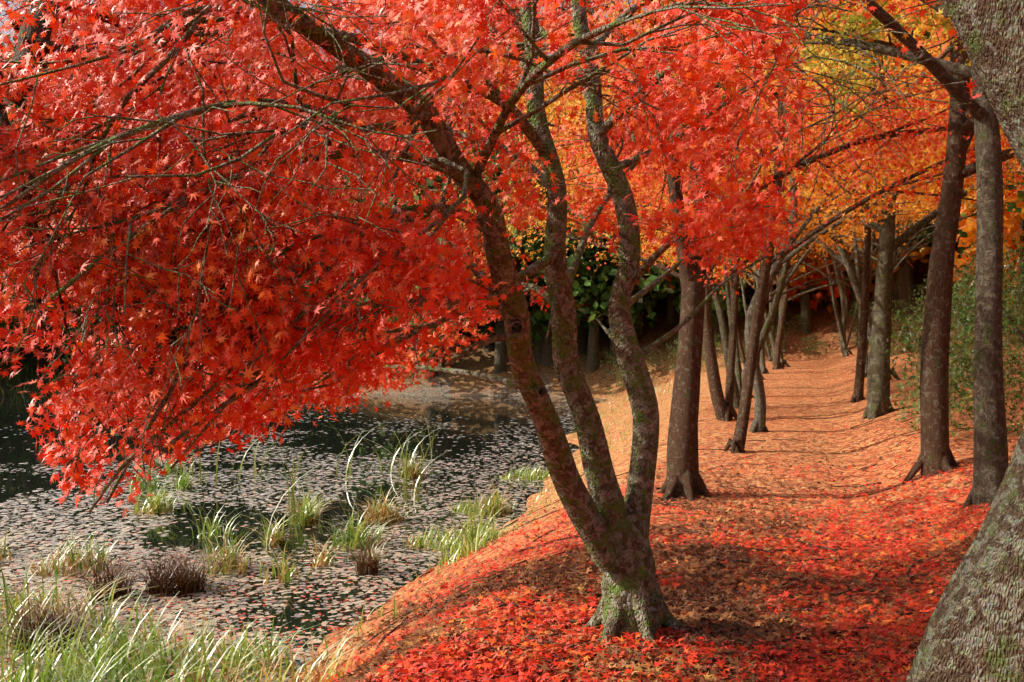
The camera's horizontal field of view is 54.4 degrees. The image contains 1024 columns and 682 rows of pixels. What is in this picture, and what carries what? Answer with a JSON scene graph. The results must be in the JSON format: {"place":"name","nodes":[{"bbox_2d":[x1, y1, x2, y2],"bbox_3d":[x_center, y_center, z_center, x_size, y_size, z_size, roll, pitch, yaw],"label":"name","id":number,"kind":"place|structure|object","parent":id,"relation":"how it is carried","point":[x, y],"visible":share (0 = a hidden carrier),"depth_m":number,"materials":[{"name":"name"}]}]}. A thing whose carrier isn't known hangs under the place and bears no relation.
{"place":"outdoors","nodes":[
{"label":"outdoors","id":0,"kind":"place"},
{"bbox_2d":[0,0,424,506],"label":"tree","id":1,"kind":"object","parent":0,"point":[51,386],"depth_m":3.48,"materials":[{"name":"red plant"}]},
{"bbox_2d":[0,392,608,681],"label":"pond water","id":2,"kind":"structure","parent":0,"point":[471,411],"depth_m":17.84,"materials":[{"name":"black liquid"}]},
{"bbox_2d":[0,531,414,656],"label":"grass","id":3,"kind":"structure","parent":2,"relation":"on","point":[183,581],"depth_m":10.03,"materials":[{"name":"plant"}]},
{"bbox_2d":[0,536,452,681],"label":"red floating leaves","id":4,"kind":"object","parent":2,"relation":"on","point":[213,613],"visible":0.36,"depth_m":9.55,"materials":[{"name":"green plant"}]},
{"bbox_2d":[0,448,549,681],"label":"grass","id":5,"kind":"structure","parent":2,"relation":"on","point":[85,667],"depth_m":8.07,"materials":[{"name":"green plant"}]},
{"bbox_2d":[0,394,602,681],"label":"floating leaf pads","id":6,"kind":"object","parent":2,"relation":"on","point":[133,553],"visible":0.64,"depth_m":12.13,"materials":[{"name":"grey plant"}]},
{"bbox_2d":[159,412,449,548],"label":"pond reeds","id":7,"kind":"object","parent":2,"relation":"on","point":[293,500],"visible":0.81,"depth_m":16.30,"materials":[{"name":"green plant"}]},
{"bbox_2d":[0,0,649,94],"label":"sky","id":8,"kind":"structure","parent":0,"point":[5,32],"materials":[{"name":"white"}]},
{"bbox_2d":[327,379,672,679],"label":"bank grass","id":9,"kind":"structure","parent":0,"point":[360,626],"depth_m":11.60,"materials":[{"name":"plant"}]},
{"bbox_2d":[0,58,1023,681],"bbox_3d":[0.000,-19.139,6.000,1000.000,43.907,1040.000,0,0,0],"label":"ground","id":10,"kind":"structure","parent":0,"point":[804,384],"depth_m":14.23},
{"bbox_2d":[0,324,477,395],"bbox_3d":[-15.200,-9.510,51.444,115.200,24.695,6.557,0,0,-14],"label":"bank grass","id":11,"kind":"structure","parent":10,"relation":"on","point":[18,375],"depth_m":49.38,"materials":[{"name":"plant"}]},
{"bbox_2d":[0,0,979,646],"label":"maple","id":12,"kind":"object","parent":10,"relation":"on","point":[436,278],"depth_m":3.12,"materials":[{"name":"red plant"}]},
{"bbox_2d":[0,0,820,439],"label":"maple leaves","id":13,"kind":"object","parent":12,"relation":"attached to","point":[682,108],"visible":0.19,"depth_m":5.77,"materials":[{"name":"red plant"}]},
{"bbox_2d":[0,1,1023,376],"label":"green woods","id":14,"kind":"object","parent":10,"relation":"on","point":[584,287],"visible":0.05,"depth_m":46.54,"materials":[{"name":"green plant"}]},
{"bbox_2d":[17,10,1023,378],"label":"background woods","id":15,"kind":"object","parent":10,"relation":"on","point":[903,286],"depth_m":47.20,"materials":[{"name":"brown plant"}]},
{"bbox_2d":[185,0,956,257],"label":"yellow woods","id":16,"kind":"object","parent":10,"relation":"on","point":[812,17],"visible":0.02,"depth_m":49.64,"materials":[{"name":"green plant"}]},
{"bbox_2d":[295,384,1021,681],"bbox_3d":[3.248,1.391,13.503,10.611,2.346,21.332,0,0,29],"label":"fallen leaves","id":17,"kind":"object","parent":10,"relation":"on","point":[809,673],"depth_m":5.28,"materials":[{"name":"red plant"}]},
{"bbox_2d":[311,0,1015,500],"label":"maple","id":18,"kind":"object","parent":10,"relation":"on","point":[857,134],"depth_m":10.35,"materials":[{"name":"plant"}]},
{"bbox_2d":[653,3,694,291],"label":"tree","id":19,"kind":"object","parent":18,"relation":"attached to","point":[686,274],"visible":0.28,"depth_m":10.16,"materials":[{"name":"brown plant"}]},
{"bbox_2d":[380,1,948,421],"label":"maple","id":20,"kind":"object","parent":10,"relation":"on","point":[722,411],"depth_m":18.79,"materials":[{"name":"plant"}]},
{"bbox_2d":[474,22,948,407],"bbox_3d":[4.212,-2.416,21.344,10.440,8.164,11.211,0,0,0],"label":"maple","id":21,"kind":"object","parent":10,"relation":"on","point":[593,180],"depth_m":21.15,"materials":[{"name":"plant"}]},
{"bbox_2d":[589,146,842,379],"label":"maple","id":22,"kind":"object","parent":10,"relation":"on","point":[666,251],"depth_m":31.08,"materials":[{"name":"red plant"}]},
{"bbox_2d":[423,0,1023,325],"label":"orange woods","id":23,"kind":"object","parent":10,"relation":"on","point":[1011,227],"visible":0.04,"depth_m":42.63,"materials":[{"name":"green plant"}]},
{"bbox_2d":[722,260,741,373],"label":"tree","id":24,"kind":"object","parent":10,"relation":"on","point":[728,297],"visible":0.18,"depth_m":24.65,"materials":[{"name":"grey plant"}]},
{"bbox_2d":[457,0,1008,508],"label":"maple","id":25,"kind":"object","parent":10,"relation":"on","point":[990,455],"depth_m":7.92,"materials":[{"name":"brown plant"}]},
{"bbox_2d":[725,179,742,419],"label":"tree","id":26,"kind":"object","parent":10,"relation":"on","point":[729,388],"visible":0.58,"depth_m":19.20,"materials":[{"name":"brown plant"}]},
{"bbox_2d":[729,253,741,394],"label":"tree","id":27,"kind":"object","parent":10,"relation":"on","point":[738,370],"visible":0.24,"depth_m":21.64,"materials":[{"name":"grey plant"}]},
{"bbox_2d":[729,282,745,365],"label":"tree","id":28,"kind":"object","parent":10,"relation":"on","point":[742,353],"visible":0.23,"depth_m":26.74,"materials":[{"name":"grey plant"}]},
{"bbox_2d":[535,63,949,396],"bbox_3d":[6.043,-2.399,23.329,10.868,8.016,11.870,0,0,0],"label":"maple","id":29,"kind":"object","parent":10,"relation":"on","point":[771,315],"depth_m":23.67,"materials":[{"name":"plant"}]},
{"bbox_2d":[740,275,746,316],"bbox_3d":[7.174,-1.271,30.748,0.112,5.127,1.486,0,0,-30],"label":"maple stem","id":30,"kind":"object","parent":10,"relation":"on","point":[743,295],"visible":0.2,"depth_m":30.76,"materials":[{"name":"grey plant"}]},
{"bbox_2d":[465,0,1023,452],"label":"maple","id":31,"kind":"object","parent":10,"relation":"on","point":[737,443],"depth_m":14.15,"materials":[{"name":"plant"}]},
{"bbox_2d":[748,262,770,358],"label":"tree","id":32,"kind":"object","parent":10,"relation":"on","point":[767,349],"visible":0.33,"depth_m":41.69,"materials":[{"name":"grey plant"}]},
{"bbox_2d":[549,6,971,403],"bbox_3d":[7.387,-3.332,20.465,10.285,9.625,11.431,0,0,30],"label":"maple","id":33,"kind":"object","parent":10,"relation":"on","point":[858,394],"depth_m":20.34,"materials":[{"name":"plant"}]},
{"bbox_2d":[611,54,917,373],"bbox_3d":[8.373,-3.707,33.588,11.060,10.027,9.931,0,0,37],"label":"maple","id":34,"kind":"object","parent":10,"relation":"on","point":[764,369],"depth_m":33.25,"materials":[{"name":"plant"}]},
{"bbox_2d":[599,66,939,363],"bbox_3d":[6.833,-2.797,27.018,9.930,8.537,11.649,0,0,0],"label":"maple","id":35,"kind":"object","parent":10,"relation":"on","point":[767,301],"depth_m":27.12,"materials":[{"name":"plant"}]},
{"bbox_2d":[517,48,1023,432],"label":"maple","id":36,"kind":"object","parent":10,"relation":"on","point":[852,197],"depth_m":14.90,"materials":[{"name":"plant"}]},
{"bbox_2d":[617,173,926,366],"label":"maple","id":37,"kind":"object","parent":10,"relation":"on","point":[783,362],"depth_m":36.44,"materials":[{"name":"brown wood"}]},
{"bbox_2d":[582,14,973,379],"bbox_3d":[7.743,-3.380,25.008,11.805,9.117,12.068,0,0,0],"label":"maple","id":38,"kind":"object","parent":10,"relation":"on","point":[844,260],"depth_m":24.20,"materials":[{"name":"plant"}]},
{"bbox_2d":[714,188,844,360],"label":"maple","id":39,"kind":"object","parent":10,"relation":"on","point":[771,357],"depth_m":41.64,"materials":[{"name":"brown plant"}]},
{"bbox_2d":[544,0,1023,418],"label":"maple","id":40,"kind":"object","parent":10,"relation":"on","point":[879,404],"depth_m":17.39,"materials":[{"name":"plant"}]},
{"bbox_2d":[641,218,929,363],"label":"maple","id":41,"kind":"object","parent":10,"relation":"on","point":[772,338],"depth_m":38.85,"materials":[{"name":"brown plant"}]},
{"bbox_2d":[558,0,1018,484],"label":"maple","id":42,"kind":"object","parent":10,"relation":"on","point":[936,454],"depth_m":10.11,"materials":[{"name":"brown plant"}]},
{"bbox_2d":[680,151,928,369],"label":"maple","id":43,"kind":"object","parent":10,"relation":"on","point":[777,364],"depth_m":35.03,"materials":[{"name":"brown wood"}]},
{"bbox_2d":[596,232,1023,438],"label":"shrubs","id":44,"kind":"object","parent":10,"relation":"on","point":[968,317],"depth_m":14.19,"materials":[{"name":"green plant"}]},
{"bbox_2d":[822,248,848,355],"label":"tree","id":45,"kind":"object","parent":10,"relation":"on","point":[843,343],"visible":0.81,"depth_m":39.15,"materials":[{"name":"grey plant"}]},
{"bbox_2d":[759,173,928,352],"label":"maple","id":46,"kind":"object","parent":10,"relation":"on","point":[845,291],"depth_m":42.20,"materials":[{"name":"brown plant"}]},
{"bbox_2d":[721,144,966,356],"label":"maple","id":47,"kind":"object","parent":10,"relation":"on","point":[843,311],"depth_m":39.17,"materials":[{"name":"brown plant"}]},
{"bbox_2d":[736,83,973,355],"bbox_3d":[10.903,-3.409,31.609,11.247,8.700,10.514,0,0,0],"label":"maple","id":48,"kind":"object","parent":10,"relation":"on","point":[873,253],"depth_m":31.85,"materials":[{"name":"orange plant"}]},
{"bbox_2d":[853,222,867,367],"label":"tree","id":49,"kind":"object","parent":10,"relation":"on","point":[857,268],"visible":0.34,"depth_m":27.20,"materials":[{"name":"grey plant"}]},
{"bbox_2d":[846,234,875,346],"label":"tree","id":50,"kind":"object","parent":10,"relation":"on","point":[850,331],"visible":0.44,"depth_m":41.48,"materials":[{"name":"grey plant"}]},
{"bbox_2d":[749,139,1003,349],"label":"maple","id":51,"kind":"object","parent":10,"relation":"on","point":[913,248],"depth_m":28.26,"materials":[{"name":"orange plant"}]},
{"bbox_2d":[733,60,1021,377],"bbox_3d":[10.422,-2.829,26.107,11.613,8.036,13.802,0,0,0],"label":"maple","id":52,"kind":"object","parent":10,"relation":"on","point":[895,251],"depth_m":26.79,"materials":[{"name":"plant"}]},
{"bbox_2d":[800,158,976,354],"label":"maple","id":53,"kind":"object","parent":10,"relation":"on","point":[860,260],"depth_m":34.49,"materials":[{"name":"orange plant"}]},
{"bbox_2d":[892,218,909,279],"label":"tree","id":54,"kind":"object","parent":10,"relation":"on","point":[899,247],"visible":0.09,"depth_m":34.81,"materials":[{"name":"grey plant"}]},
{"bbox_2d":[809,0,1023,681],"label":"maple","id":55,"kind":"object","parent":10,"relation":"on","point":[974,631],"depth_m":2.18,"materials":[{"name":"grey plant"}]},
{"bbox_2d":[687,0,970,135],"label":"green maple","id":56,"kind":"object","parent":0,"point":[854,18],"depth_m":8.89,"materials":[{"name":"plant"}]}
]}

